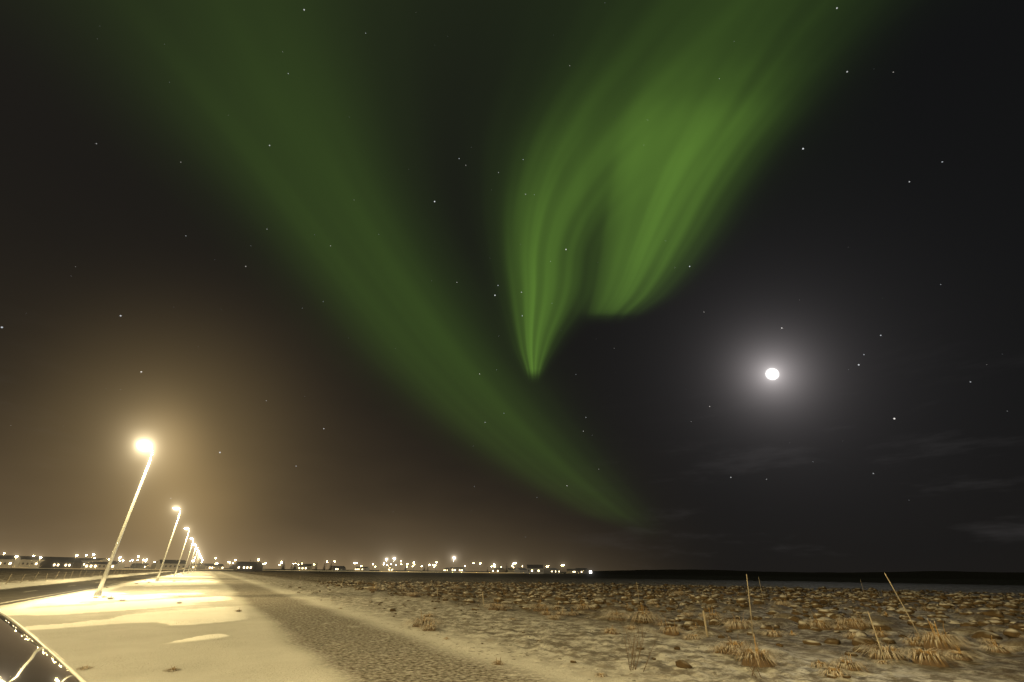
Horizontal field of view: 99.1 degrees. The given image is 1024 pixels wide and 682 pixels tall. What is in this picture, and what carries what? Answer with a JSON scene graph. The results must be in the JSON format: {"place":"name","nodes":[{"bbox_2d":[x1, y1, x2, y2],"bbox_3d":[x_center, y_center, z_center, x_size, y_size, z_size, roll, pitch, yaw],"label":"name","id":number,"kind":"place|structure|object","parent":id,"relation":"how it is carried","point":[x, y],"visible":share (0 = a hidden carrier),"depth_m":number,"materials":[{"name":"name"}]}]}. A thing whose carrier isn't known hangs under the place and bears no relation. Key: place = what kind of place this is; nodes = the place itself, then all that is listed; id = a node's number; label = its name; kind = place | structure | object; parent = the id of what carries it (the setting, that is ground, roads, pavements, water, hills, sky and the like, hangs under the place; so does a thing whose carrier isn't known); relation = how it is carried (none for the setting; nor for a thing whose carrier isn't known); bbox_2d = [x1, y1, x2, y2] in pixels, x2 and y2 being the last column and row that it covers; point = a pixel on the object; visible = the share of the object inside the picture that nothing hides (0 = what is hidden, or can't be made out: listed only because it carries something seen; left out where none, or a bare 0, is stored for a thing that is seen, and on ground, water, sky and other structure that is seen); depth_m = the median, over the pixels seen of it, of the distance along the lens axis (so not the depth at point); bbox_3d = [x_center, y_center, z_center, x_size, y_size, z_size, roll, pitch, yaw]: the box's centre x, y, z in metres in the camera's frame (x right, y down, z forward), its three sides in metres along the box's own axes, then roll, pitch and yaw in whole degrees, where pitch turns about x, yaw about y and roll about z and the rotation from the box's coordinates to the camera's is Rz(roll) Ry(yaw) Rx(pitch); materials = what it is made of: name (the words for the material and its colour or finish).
{"place":"outdoors","nodes":[
{"label":"outdoors","id":0,"kind":"place"},
{"bbox_2d":[0,570,192,604],"bbox_3d":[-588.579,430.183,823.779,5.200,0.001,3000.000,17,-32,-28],"label":"road","id":1,"kind":"structure","parent":0,"point":[19,594],"depth_m":33.14,"materials":[{"name":"grey asphalt"}]},
{"bbox_2d":[0,571,174,603],"bbox_3d":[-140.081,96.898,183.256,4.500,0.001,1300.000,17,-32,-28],"label":"road markings","id":2,"kind":"object","parent":1,"relation":"on","point":[69,591],"visible":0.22,"depth_m":31.96,"materials":[{"name":"paint"}]},
{"bbox_2d":[39,568,510,572],"bbox_3d":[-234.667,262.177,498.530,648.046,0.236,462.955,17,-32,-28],"label":"buildings","id":3,"kind":"structure","parent":0,"point":[298,570],"depth_m":416.42,"materials":[{"name":"black"}]},
{"bbox_2d":[0,567,1023,681],"bbox_3d":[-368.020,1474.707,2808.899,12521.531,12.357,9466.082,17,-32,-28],"label":"terrain","id":4,"kind":"structure","parent":0,"point":[273,630],"depth_m":11.94,"materials":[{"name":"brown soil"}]},
{"bbox_2d":[0,612,88,681],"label":"car","id":5,"kind":"object","parent":4,"relation":"on","point":[26,655],"visible":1,"depth_m":0.58,"materials":[{"name":"black paint"}]},
{"bbox_2d":[93,443,153,595],"bbox_3d":[-22.194,9.866,24.711,1.110,8.190,0.380,17,-32,-28],"label":"street lamp","id":6,"kind":"object","parent":4,"relation":"on","point":[98,592],"visible":0.94,"depth_m":24.45,"materials":[{"name":"metal"}]},
{"bbox_2d":[155,507,180,580],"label":"street lamp","id":7,"kind":"object","parent":4,"relation":"on","point":[159,573],"visible":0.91,"depth_m":52.54,"materials":[{"name":"metal"}]},
{"bbox_2d":[174,528,188,575],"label":"street lamp","id":8,"kind":"object","parent":4,"relation":"on","point":[181,553],"visible":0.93,"depth_m":80.33,"materials":[{"name":"metal"}]},
{"bbox_2d":[182,538,193,573],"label":"street lamp","id":9,"kind":"object","parent":4,"relation":"on","point":[188,555],"visible":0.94,"depth_m":108.55,"materials":[{"name":"metal"}]},
{"bbox_2d":[0,553,563,572],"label":"town lamps","id":10,"kind":"object","parent":4,"relation":"on","point":[235,559],"visible":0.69,"depth_m":390.46,"materials":[{"name":"metal"}]},
{"bbox_2d":[0,555,591,573],"bbox_3d":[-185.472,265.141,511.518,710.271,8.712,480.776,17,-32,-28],"label":"town buildings","id":11,"kind":"structure","parent":4,"relation":"on","point":[6,561],"depth_m":356.59,"materials":[{"name":"black"}]},
{"bbox_2d":[76,580,1023,677],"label":"grass tussocks","id":12,"kind":"object","parent":4,"relation":"on","point":[945,643],"depth_m":9.54,"materials":[{"name":"brown plant"}]},
{"bbox_2d":[277,580,1023,678],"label":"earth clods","id":13,"kind":"object","parent":4,"relation":"on","point":[994,613],"visible":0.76,"depth_m":24.67,"materials":[{"name":"brown soil"}]},
{"bbox_2d":[609,585,763,677],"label":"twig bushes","id":14,"kind":"object","parent":4,"relation":"on","point":[632,653],"visible":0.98,"depth_m":7.55,"materials":[{"name":"brown plant"}]},
{"bbox_2d":[0,0,1023,572],"label":"sky","id":15,"kind":"structure","parent":0,"point":[593,285],"materials":[{"name":"black"}]},
{"label":"ground surface","id":16,"kind":"structure","parent":0,"visible":0},
{"bbox_2d":[2,569,177,583],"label":"fence","id":17,"kind":"object","parent":16,"relation":"on","point":[70,576],"visible":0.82,"depth_m":52.09,"materials":[{"name":"brown wood"}]},
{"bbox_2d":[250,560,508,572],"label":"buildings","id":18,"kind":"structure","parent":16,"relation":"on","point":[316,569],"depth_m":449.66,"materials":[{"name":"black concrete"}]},
{"bbox_2d":[223,570,708,636],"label":"fence","id":19,"kind":"object","parent":16,"relation":"on","point":[706,630],"visible":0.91,"depth_m":16.06,"materials":[{"name":"brown wood"}]},
{"bbox_2d":[636,573,920,661],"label":"marker stakes","id":20,"kind":"object","parent":16,"relation":"on","point":[868,614],"visible":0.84,"depth_m":11.00,"materials":[{"name":"brown wood"}]}
]}

